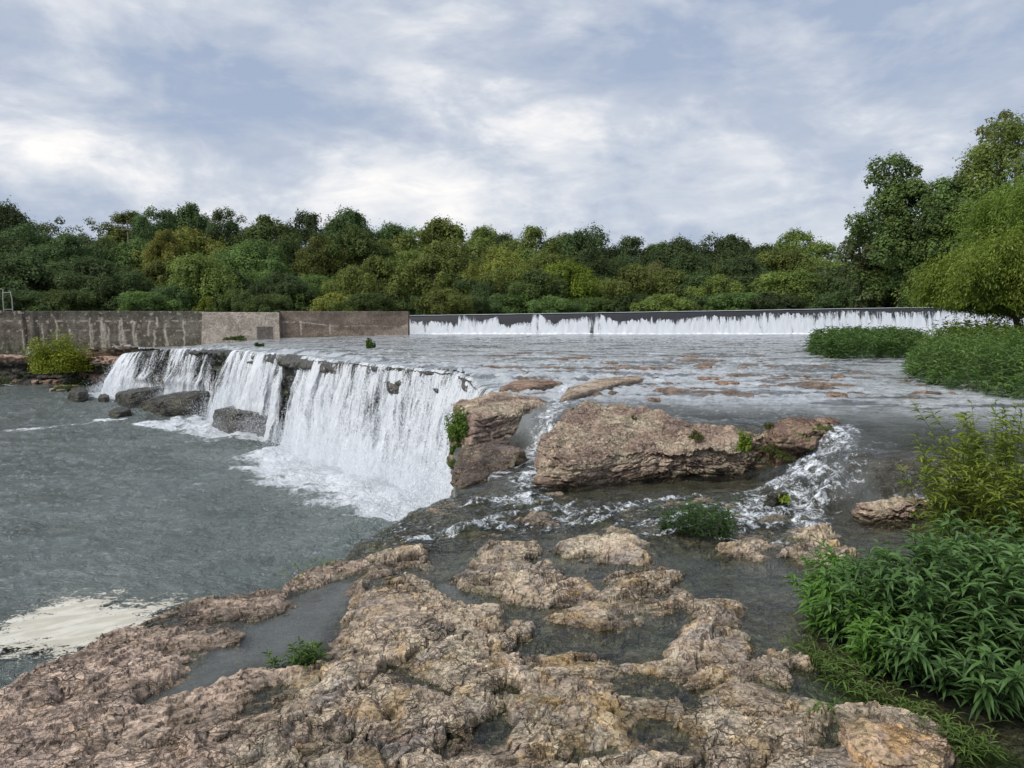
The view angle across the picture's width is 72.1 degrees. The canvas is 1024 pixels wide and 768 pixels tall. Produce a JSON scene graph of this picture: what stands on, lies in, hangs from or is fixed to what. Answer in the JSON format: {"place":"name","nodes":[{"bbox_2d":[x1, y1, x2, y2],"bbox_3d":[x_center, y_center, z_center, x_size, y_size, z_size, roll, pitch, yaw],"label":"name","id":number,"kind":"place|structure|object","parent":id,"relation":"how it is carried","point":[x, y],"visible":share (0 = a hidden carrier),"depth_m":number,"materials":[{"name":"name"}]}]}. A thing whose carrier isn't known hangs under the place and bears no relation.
{"place":"outdoors","nodes":[
{"label":"outdoors","id":0,"kind":"place"},
{"bbox_2d":[0,354,118,386],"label":"river bank","id":1,"kind":"structure","parent":0,"point":[12,367],"depth_m":47.13,"materials":[{"name":"stone"}]},
{"bbox_2d":[20,327,95,373],"bbox_3d":[-29.540,-2.178,45.703,3.991,3.005,3.972,4,7,38],"label":"bush","id":2,"kind":"object","parent":1,"relation":"on","point":[66,360],"visible":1,"depth_m":44.96,"materials":[{"name":"green plant"}]},
{"bbox_2d":[0,384,432,688],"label":"plunge pool water","id":3,"kind":"structure","parent":0,"point":[140,504],"depth_m":16.91,"materials":[{"name":"grey liquid"}]},
{"bbox_2d":[0,585,205,664],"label":"foam patch","id":4,"kind":"object","parent":3,"relation":"on","point":[73,625],"visible":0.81,"depth_m":10.44,"materials":[{"name":"white liquid"}]},
{"bbox_2d":[114,386,165,407],"bbox_3d":[-20.019,0.708,37.786,2.339,1.317,6.008,-5,7,-41],"label":"boulder","id":5,"kind":"object","parent":3,"relation":"in","point":[138,397],"visible":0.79,"depth_m":35.50,"materials":[{"name":"stone"}]},
{"bbox_2d":[143,387,218,416],"bbox_3d":[-16.026,0.903,34.770,4.017,1.520,4.875,0,6,0],"label":"boulder","id":6,"kind":"object","parent":3,"relation":"in","point":[166,405],"visible":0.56,"depth_m":32.75,"materials":[{"name":"stone"}]},
{"bbox_2d":[212,406,255,433],"bbox_3d":[-11.155,1.574,28.918,1.770,1.324,3.378,-5,7,-40],"label":"boulder","id":7,"kind":"object","parent":3,"relation":"in","point":[229,413],"visible":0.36,"depth_m":27.71,"materials":[{"name":"stone"}]},
{"bbox_2d":[127,349,487,437],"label":"cliff","id":8,"kind":"structure","parent":0,"point":[289,363],"depth_m":27.80,"materials":[{"name":"stone"}]},
{"bbox_2d":[84,346,217,414],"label":"waterfall","id":9,"kind":"structure","parent":8,"relation":"on","point":[119,376],"depth_m":37.61,"materials":[{"name":"liquid"}]},
{"bbox_2d":[186,349,288,440],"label":"waterfall","id":10,"kind":"structure","parent":8,"relation":"on","point":[252,392],"depth_m":28.21,"materials":[{"name":"liquid"}]},
{"bbox_2d":[250,354,503,521],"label":"waterfall","id":11,"kind":"structure","parent":8,"relation":"on","point":[319,426],"depth_m":20.02,"materials":[{"name":"liquid"}]},
{"bbox_2d":[0,335,1023,767],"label":"bedrock","id":12,"kind":"structure","parent":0,"point":[618,645],"depth_m":3.92,"materials":[{"name":"stone"}]},
{"bbox_2d":[0,311,409,356],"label":"concrete wall","id":13,"kind":"structure","parent":12,"relation":"on","point":[99,329],"depth_m":49.82,"materials":[{"name":"concrete"}]},
{"bbox_2d":[262,636,329,669],"bbox_3d":[-1.137,1.491,3.844,0.284,0.227,0.436,5,7,41],"label":"leafy plant","id":14,"kind":"object","parent":12,"relation":"on","point":[309,656],"visible":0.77,"depth_m":3.81,"materials":[{"name":"green plant"}]},
{"bbox_2d":[452,440,529,495],"bbox_3d":[-0.254,1.562,9.008,1.109,1.539,1.966,0,6,0],"label":"rock ledge","id":15,"kind":"object","parent":12,"relation":"on","point":[479,463],"visible":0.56,"depth_m":8.78,"materials":[{"name":"stone"}]},
{"bbox_2d":[447,391,551,495],"bbox_3d":[-0.214,0.947,11.322,2.535,1.517,1.842,-5,7,-40],"label":"rock ledge","id":16,"kind":"object","parent":12,"relation":"on","point":[493,416],"visible":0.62,"depth_m":10.45,"materials":[{"name":"stone"}]},
{"bbox_2d":[444,405,468,442],"bbox_3d":[-0.789,0.596,10.227,0.398,0.588,0.546,0,6,0],"label":"plant","id":17,"kind":"object","parent":16,"relation":"on","point":[459,422],"visible":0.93,"depth_m":10.16,"materials":[{"name":"green plant"}]},
{"bbox_2d":[499,379,563,394],"bbox_3d":[0.435,0.152,13.757,1.116,0.413,2.004,1,6,13],"label":"rock ledge","id":18,"kind":"object","parent":12,"relation":"on","point":[518,386],"visible":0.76,"depth_m":13.31,"materials":[{"name":"stone"}]},
{"bbox_2d":[559,376,643,405],"bbox_3d":[1.643,0.167,13.594,0.822,0.416,4.798,3,6,29],"label":"rock ledge","id":19,"kind":"object","parent":12,"relation":"on","point":[587,389],"visible":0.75,"depth_m":13.12,"materials":[{"name":"stone"}]},
{"bbox_2d":[531,400,768,492],"bbox_3d":[1.913,0.855,9.063,3.404,1.055,2.585,0,6,0],"label":"rock ledge","id":20,"kind":"object","parent":12,"relation":"on","point":[588,445],"visible":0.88,"depth_m":8.38,"materials":[{"name":"stone"}]},
{"bbox_2d":[648,488,741,542],"bbox_3d":[1.643,1.172,6.223,0.801,0.413,0.641,3,6,25],"label":"willow shrub","id":21,"kind":"object","parent":12,"relation":"on","point":[691,516],"visible":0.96,"depth_m":6.14,"materials":[{"name":"green plant"}]},
{"bbox_2d":[409,307,1022,333],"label":"dam","id":22,"kind":"structure","parent":12,"relation":"on","point":[507,320],"depth_m":52.23,"materials":[{"name":"concrete"}]},
{"bbox_2d":[410,310,1023,335],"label":"waterfall","id":23,"kind":"structure","parent":22,"relation":"on","point":[787,324],"depth_m":51.97,"materials":[{"name":"liquid"}]},
{"bbox_2d":[765,417,839,478],"bbox_3d":[3.639,0.805,8.766,0.805,0.694,1.328,5,8,43],"label":"rock ledge","id":24,"kind":"object","parent":12,"relation":"on","point":[796,437],"visible":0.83,"depth_m":8.47,"materials":[{"name":"stone"}]},
{"bbox_2d":[779,534,910,678],"bbox_3d":[2.061,1.336,4.394,0.710,0.424,1.707,1,6,9],"label":"willow shrub","id":25,"kind":"object","parent":12,"relation":"on","point":[815,590],"visible":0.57,"depth_m":4.10,"materials":[{"name":"green plant"}]},
{"bbox_2d":[801,323,927,361],"bbox_3d":[14.939,-1.901,29.190,4.478,1.212,16.540,3,6,30],"label":"river shrub","id":26,"kind":"object","parent":12,"relation":"on","point":[846,341],"visible":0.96,"depth_m":23.51,"materials":[{"name":"green plant"}]},
{"bbox_2d":[837,718,954,767],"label":"boulder","id":27,"kind":"object","parent":12,"relation":"on","point":[867,743],"visible":0.94,"depth_m":2.95,"materials":[{"name":"stone"}]},
{"bbox_2d":[777,629,1015,767],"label":"pool grass","id":28,"kind":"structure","parent":12,"relation":"on","point":[829,663],"depth_m":3.47,"materials":[{"name":"green plant"}]},
{"bbox_2d":[850,496,943,530],"bbox_3d":[3.676,1.283,6.633,0.967,0.457,0.317,0,6,0],"label":"rock ledge","id":29,"kind":"object","parent":12,"relation":"on","point":[892,513],"visible":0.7,"depth_m":6.52,"materials":[{"name":"stone"}]},
{"bbox_2d":[808,506,1023,722],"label":"willow shrub","id":30,"kind":"object","parent":12,"relation":"on","point":[981,589],"visible":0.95,"depth_m":3.68,"materials":[{"name":"green plant"}]},
{"bbox_2d":[891,218,1023,326],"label":"willow tree","id":31,"kind":"object","parent":12,"relation":"on","point":[987,274],"visible":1,"depth_m":24.70,"materials":[{"name":"green plant"}]},
{"bbox_2d":[896,397,1023,551],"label":"tall shrub","id":32,"kind":"object","parent":12,"relation":"on","point":[982,501],"visible":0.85,"depth_m":5.39,"materials":[{"name":"green plant"}]},
{"bbox_2d":[896,321,1023,399],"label":"river shrub","id":33,"kind":"object","parent":12,"relation":"on","point":[995,359],"visible":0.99,"depth_m":14.25,"materials":[{"name":"green plant"}]},
{"bbox_2d":[917,314,1023,345],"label":"river shrub","id":34,"kind":"object","parent":12,"relation":"on","point":[972,333],"visible":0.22,"depth_m":23.83,"materials":[{"name":"green plant"}]},
{"bbox_2d":[935,161,1023,323],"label":"willow tree","id":35,"kind":"object","parent":12,"relation":"on","point":[1009,210],"visible":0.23,"depth_m":27.55,"materials":[{"name":"green plant"}]},
{"bbox_2d":[0,0,1023,261],"label":"sky","id":36,"kind":"structure","parent":0,"point":[653,120],"materials":[{"name":"white"}]},
{"bbox_2d":[78,334,1023,627],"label":"river water","id":37,"kind":"structure","parent":0,"point":[878,386],"depth_m":14.94,"materials":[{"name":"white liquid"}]},
{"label":"hillside","id":38,"kind":"structure","parent":0,"visible":0},
{"bbox_2d":[0,195,40,241],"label":"tree","id":39,"kind":"object","parent":38,"relation":"on","point":[11,215],"visible":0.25,"depth_m":97.37,"materials":[{"name":"green plant"}]},
{"bbox_2d":[0,288,46,310],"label":"bushy tree","id":40,"kind":"object","parent":38,"relation":"on","point":[18,297],"visible":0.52,"depth_m":59.97,"materials":[{"name":"green plant"}]},
{"bbox_2d":[0,220,58,252],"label":"tree","id":41,"kind":"object","parent":38,"relation":"on","point":[28,233],"visible":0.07,"depth_m":84.14,"materials":[{"name":"green plant"}]},
{"bbox_2d":[0,248,70,305],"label":"tree","id":42,"kind":"object","parent":38,"relation":"on","point":[32,271],"visible":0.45,"depth_m":65.36,"materials":[{"name":"green plant"}]},
{"bbox_2d":[21,230,112,291],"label":"tree","id":43,"kind":"object","parent":38,"relation":"on","point":[65,242],"visible":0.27,"depth_m":75.79,"materials":[{"name":"green plant"}]},
{"bbox_2d":[29,287,105,310],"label":"bushy tree","id":44,"kind":"object","parent":38,"relation":"on","point":[61,300],"visible":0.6,"depth_m":61.18,"materials":[{"name":"green plant"}]},
{"bbox_2d":[43,255,148,291],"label":"tree","id":45,"kind":"object","parent":38,"relation":"on","point":[82,270],"visible":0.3,"depth_m":66.75,"materials":[{"name":"green plant"}]},
{"bbox_2d":[71,282,146,310],"bbox_3d":[-38.072,-7.884,65.908,7.335,3.228,6.620,-2,6,-18],"label":"bushy tree","id":46,"kind":"object","parent":38,"relation":"on","point":[104,306],"visible":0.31,"depth_m":64.26,"materials":[{"name":"green plant"}]},
{"bbox_2d":[87,268,158,310],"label":"tree","id":47,"kind":"object","parent":38,"relation":"on","point":[131,279],"visible":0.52,"depth_m":65.64,"materials":[{"name":"green plant"}]},
{"bbox_2d":[99,210,152,244],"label":"tree","id":48,"kind":"object","parent":38,"relation":"on","point":[116,232],"visible":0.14,"depth_m":97.34,"materials":[{"name":"green plant"}]},
{"bbox_2d":[100,233,163,273],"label":"tree","id":49,"kind":"object","parent":38,"relation":"on","point":[122,256],"visible":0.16,"depth_m":80.40,"materials":[{"name":"green plant"}]},
{"bbox_2d":[112,290,184,310],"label":"bushy tree","id":50,"kind":"object","parent":38,"relation":"on","point":[154,302],"visible":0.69,"depth_m":59.56,"materials":[{"name":"green plant"}]},
{"bbox_2d":[125,258,174,291],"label":"tree","id":51,"kind":"object","parent":38,"relation":"on","point":[157,271],"visible":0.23,"depth_m":71.66,"materials":[{"name":"green plant"}]},
{"bbox_2d":[127,203,182,243],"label":"tree","id":52,"kind":"object","parent":38,"relation":"on","point":[143,227],"visible":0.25,"depth_m":92.65,"materials":[{"name":"green plant"}]},
{"bbox_2d":[141,228,190,282],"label":"tree","id":53,"kind":"object","parent":38,"relation":"on","point":[155,250],"visible":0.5,"depth_m":76.00,"materials":[{"name":"green plant"}]},
{"bbox_2d":[149,283,198,310],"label":"bushy tree","id":54,"kind":"object","parent":38,"relation":"on","point":[166,291],"visible":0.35,"depth_m":63.20,"materials":[{"name":"green plant"}]},
{"bbox_2d":[127,220,228,270],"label":"tree","id":55,"kind":"object","parent":38,"relation":"on","point":[191,238],"visible":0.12,"depth_m":82.48,"materials":[{"name":"green plant"}]},
{"bbox_2d":[157,200,224,253],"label":"tree","id":56,"kind":"object","parent":38,"relation":"on","point":[190,216],"visible":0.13,"depth_m":101.48,"materials":[{"name":"green plant"}]},
{"bbox_2d":[154,249,244,308],"bbox_3d":[-29.606,-9.754,67.129,8.219,6.244,8.615,0,6,-5],"label":"tree","id":57,"kind":"object","parent":38,"relation":"on","point":[190,271],"visible":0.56,"depth_m":64.64,"materials":[{"name":"green plant"}]},
{"bbox_2d":[196,205,247,255],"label":"tree","id":58,"kind":"object","parent":38,"relation":"on","point":[231,227],"visible":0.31,"depth_m":94.99,"materials":[{"name":"green plant"}]},
{"bbox_2d":[205,287,256,311],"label":"bushy tree","id":59,"kind":"object","parent":38,"relation":"on","point":[227,298],"visible":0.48,"depth_m":63.26,"materials":[{"name":"green plant"}]},
{"bbox_2d":[211,236,294,278],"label":"tree","id":60,"kind":"object","parent":38,"relation":"on","point":[241,256],"visible":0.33,"depth_m":76.11,"materials":[{"name":"green plant"}]},
{"bbox_2d":[212,212,305,257],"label":"tree","id":61,"kind":"object","parent":38,"relation":"on","point":[265,227],"visible":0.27,"depth_m":94.07,"materials":[{"name":"green plant"}]},
{"bbox_2d":[231,292,295,311],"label":"bushy tree","id":62,"kind":"object","parent":38,"relation":"on","point":[279,301],"visible":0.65,"depth_m":58.98,"materials":[{"name":"green plant"}]},
{"bbox_2d":[241,268,316,310],"bbox_3d":[-21.905,-8.442,65.816,6.584,4.685,6.429,-3,6,-30],"label":"tree","id":63,"kind":"object","parent":38,"relation":"on","point":[287,284],"visible":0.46,"depth_m":64.72,"materials":[{"name":"green plant"}]},
{"bbox_2d":[253,230,311,279],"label":"tree","id":64,"kind":"object","parent":38,"relation":"on","point":[287,244],"visible":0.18,"depth_m":83.61,"materials":[{"name":"green plant"}]},
{"bbox_2d":[282,207,325,249],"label":"tree","id":65,"kind":"object","parent":38,"relation":"on","point":[310,222],"visible":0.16,"depth_m":101.37,"materials":[{"name":"green plant"}]},
{"bbox_2d":[290,232,360,288],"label":"tree","id":66,"kind":"object","parent":38,"relation":"on","point":[307,254],"visible":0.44,"depth_m":76.71,"materials":[{"name":"green plant"}]},
{"bbox_2d":[307,204,382,253],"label":"tree","id":67,"kind":"object","parent":38,"relation":"on","point":[346,217],"visible":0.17,"depth_m":92.87,"materials":[{"name":"green plant"}]},
{"bbox_2d":[318,223,394,279],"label":"tree","id":68,"kind":"object","parent":38,"relation":"on","point":[355,240],"visible":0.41,"depth_m":78.94,"materials":[{"name":"green plant"}]},
{"bbox_2d":[333,255,412,310],"bbox_3d":[-12.890,-9.283,66.505,7.902,6.577,8.029,0,6,-4],"label":"tree","id":69,"kind":"object","parent":38,"relation":"on","point":[376,267],"visible":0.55,"depth_m":64.86,"materials":[{"name":"green plant"}]},
{"bbox_2d":[342,291,409,311],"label":"bushy tree","id":70,"kind":"object","parent":38,"relation":"on","point":[380,302],"visible":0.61,"depth_m":60.24,"materials":[{"name":"green plant"}]},
{"bbox_2d":[384,252,472,312],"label":"tree","id":71,"kind":"object","parent":38,"relation":"on","point":[436,267],"visible":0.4,"depth_m":66.55,"materials":[{"name":"green plant"}]},
{"bbox_2d":[389,213,493,274],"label":"tree","id":72,"kind":"object","parent":38,"relation":"on","point":[437,229],"visible":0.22,"depth_m":91.52,"materials":[{"name":"green plant"}]},
{"bbox_2d":[410,287,476,314],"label":"bushy tree","id":73,"kind":"object","parent":38,"relation":"on","point":[435,302],"visible":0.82,"depth_m":59.81,"materials":[{"name":"green plant"}]},
{"bbox_2d":[417,234,487,278],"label":"tree","id":74,"kind":"object","parent":38,"relation":"on","point":[453,250],"visible":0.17,"depth_m":81.14,"materials":[{"name":"green plant"}]},
{"bbox_2d":[444,276,496,306],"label":"tree","id":75,"kind":"object","parent":38,"relation":"on","point":[481,290],"visible":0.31,"depth_m":66.27,"materials":[{"name":"green plant"}]},
{"bbox_2d":[461,223,499,253],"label":"tree","id":76,"kind":"object","parent":38,"relation":"on","point":[485,234],"visible":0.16,"depth_m":100.19,"materials":[{"name":"green plant"}]},
{"bbox_2d":[460,241,531,295],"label":"tree","id":77,"kind":"object","parent":38,"relation":"on","point":[505,257],"visible":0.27,"depth_m":75.88,"materials":[{"name":"green plant"}]},
{"bbox_2d":[470,264,526,295],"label":"tree","id":78,"kind":"object","parent":38,"relation":"on","point":[513,274],"visible":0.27,"depth_m":70.62,"materials":[{"name":"green plant"}]},
{"bbox_2d":[489,292,538,313],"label":"bushy tree","id":79,"kind":"object","parent":38,"relation":"on","point":[509,299],"visible":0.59,"depth_m":64.02,"materials":[{"name":"green plant"}]},
{"bbox_2d":[496,224,566,266],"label":"tree","id":80,"kind":"object","parent":38,"relation":"on","point":[534,234],"visible":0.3,"depth_m":93.18,"materials":[{"name":"green plant"}]},
{"bbox_2d":[505,268,570,306],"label":"tree","id":81,"kind":"object","parent":38,"relation":"on","point":[534,278],"visible":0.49,"depth_m":65.25,"materials":[{"name":"green plant"}]},
{"bbox_2d":[525,294,586,313],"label":"bushy tree","id":82,"kind":"object","parent":38,"relation":"on","point":[551,304],"visible":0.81,"depth_m":58.91,"materials":[{"name":"green plant"}]},
{"bbox_2d":[537,257,602,309],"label":"tree","id":83,"kind":"object","parent":38,"relation":"on","point":[581,281],"visible":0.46,"depth_m":67.63,"materials":[{"name":"green plant"}]},
{"bbox_2d":[557,222,636,263],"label":"tree","id":84,"kind":"object","parent":38,"relation":"on","point":[579,240],"visible":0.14,"depth_m":94.35,"materials":[{"name":"green plant"}]},
{"bbox_2d":[569,245,628,281],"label":"tree","id":85,"kind":"object","parent":38,"relation":"on","point":[599,265],"visible":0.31,"depth_m":77.40,"materials":[{"name":"green plant"}]},
{"bbox_2d":[597,293,647,311],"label":"bushy tree","id":86,"kind":"object","parent":38,"relation":"on","point":[623,301],"visible":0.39,"depth_m":62.42,"materials":[{"name":"green plant"}]},
{"bbox_2d":[602,235,659,266],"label":"tree","id":87,"kind":"object","parent":38,"relation":"on","point":[632,245],"visible":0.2,"depth_m":95.62,"materials":[{"name":"green plant"}]},
{"bbox_2d":[597,262,672,311],"bbox_3d":[11.418,-8.913,65.650,7.336,5.447,7.454,1,6,14],"label":"tree","id":88,"kind":"object","parent":38,"relation":"on","point":[636,273],"visible":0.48,"depth_m":64.42,"materials":[{"name":"green plant"}]},
{"bbox_2d":[628,293,701,311],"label":"bushy tree","id":89,"kind":"object","parent":38,"relation":"on","point":[666,302],"visible":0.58,"depth_m":59.14,"materials":[{"name":"green plant"}]},
{"bbox_2d":[643,232,711,270],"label":"tree","id":90,"kind":"object","parent":38,"relation":"on","point":[665,254],"visible":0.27,"depth_m":92.25,"materials":[{"name":"green plant"}]},
{"bbox_2d":[667,248,718,278],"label":"tree","id":91,"kind":"object","parent":38,"relation":"on","point":[692,263],"visible":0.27,"depth_m":79.94,"materials":[{"name":"green plant"}]},
{"bbox_2d":[684,273,745,306],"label":"tree","id":92,"kind":"object","parent":38,"relation":"on","point":[718,281],"visible":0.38,"depth_m":65.45,"materials":[{"name":"green plant"}]},
{"bbox_2d":[693,232,747,270],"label":"tree","id":93,"kind":"object","parent":38,"relation":"on","point":[729,250],"visible":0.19,"depth_m":98.01,"materials":[{"name":"green plant"}]},
{"bbox_2d":[701,290,768,310],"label":"bushy tree","id":94,"kind":"object","parent":38,"relation":"on","point":[734,300],"visible":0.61,"depth_m":60.90,"materials":[{"name":"green plant"}]},
{"bbox_2d":[712,252,772,289],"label":"tree","id":95,"kind":"object","parent":38,"relation":"on","point":[732,267],"visible":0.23,"depth_m":75.27,"materials":[{"name":"green plant"}]},
{"bbox_2d":[743,290,808,309],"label":"bushy tree","id":96,"kind":"object","parent":38,"relation":"on","point":[765,300],"visible":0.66,"depth_m":59.90,"materials":[{"name":"green plant"}]},
{"bbox_2d":[747,242,814,284],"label":"tree","id":97,"kind":"object","parent":38,"relation":"on","point":[771,259],"visible":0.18,"depth_m":81.57,"materials":[{"name":"green plant"}]},
{"bbox_2d":[746,266,832,308],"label":"tree","id":98,"kind":"object","parent":38,"relation":"on","point":[801,282],"visible":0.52,"depth_m":66.04,"materials":[{"name":"green plant"}]},
{"bbox_2d":[770,227,841,263],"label":"tree","id":99,"kind":"object","parent":38,"relation":"on","point":[792,238],"visible":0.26,"depth_m":100.76,"materials":[{"name":"green plant"}]},
{"bbox_2d":[765,254,847,277],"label":"tree","id":100,"kind":"object","parent":38,"relation":"on","point":[821,263],"visible":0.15,"depth_m":80.15,"materials":[{"name":"green plant"}]},
{"bbox_2d":[790,270,855,302],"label":"tree","id":101,"kind":"object","parent":38,"relation":"on","point":[835,284],"visible":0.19,"depth_m":66.14,"materials":[{"name":"green plant"}]},
{"bbox_2d":[808,289,876,308],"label":"bushy tree","id":102,"kind":"object","parent":38,"relation":"on","point":[826,301],"visible":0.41,"depth_m":59.40,"materials":[{"name":"green plant"}]},
{"bbox_2d":[819,227,886,307],"bbox_3d":[29.335,-9.674,59.102,5.585,7.523,4.756,0,6,0],"label":"tree","id":103,"kind":"object","parent":38,"relation":"on","point":[849,253],"visible":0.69,"depth_m":58.63,"materials":[{"name":"green plant"}]},
{"bbox_2d":[844,149,976,307],"bbox_3d":[31.824,-12.175,56.825,9.292,12.975,10.049,-3,6,-27],"label":"tree","id":104,"kind":"object","parent":38,"relation":"on","point":[895,204],"visible":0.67,"depth_m":55.58,"materials":[{"name":"green plant"}]},
{"bbox_2d":[881,174,980,307],"bbox_3d":[34.729,-11.138,56.365,9.691,10.982,8.259,0,6,0],"label":"tree","id":105,"kind":"object","parent":38,"relation":"on","point":[943,188],"visible":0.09,"depth_m":55.21,"materials":[{"name":"green plant"}]},
{"bbox_2d":[917,106,1023,262],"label":"tree","id":106,"kind":"object","parent":38,"relation":"on","point":[986,159],"visible":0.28,"depth_m":54.84,"materials":[{"name":"green plant"}]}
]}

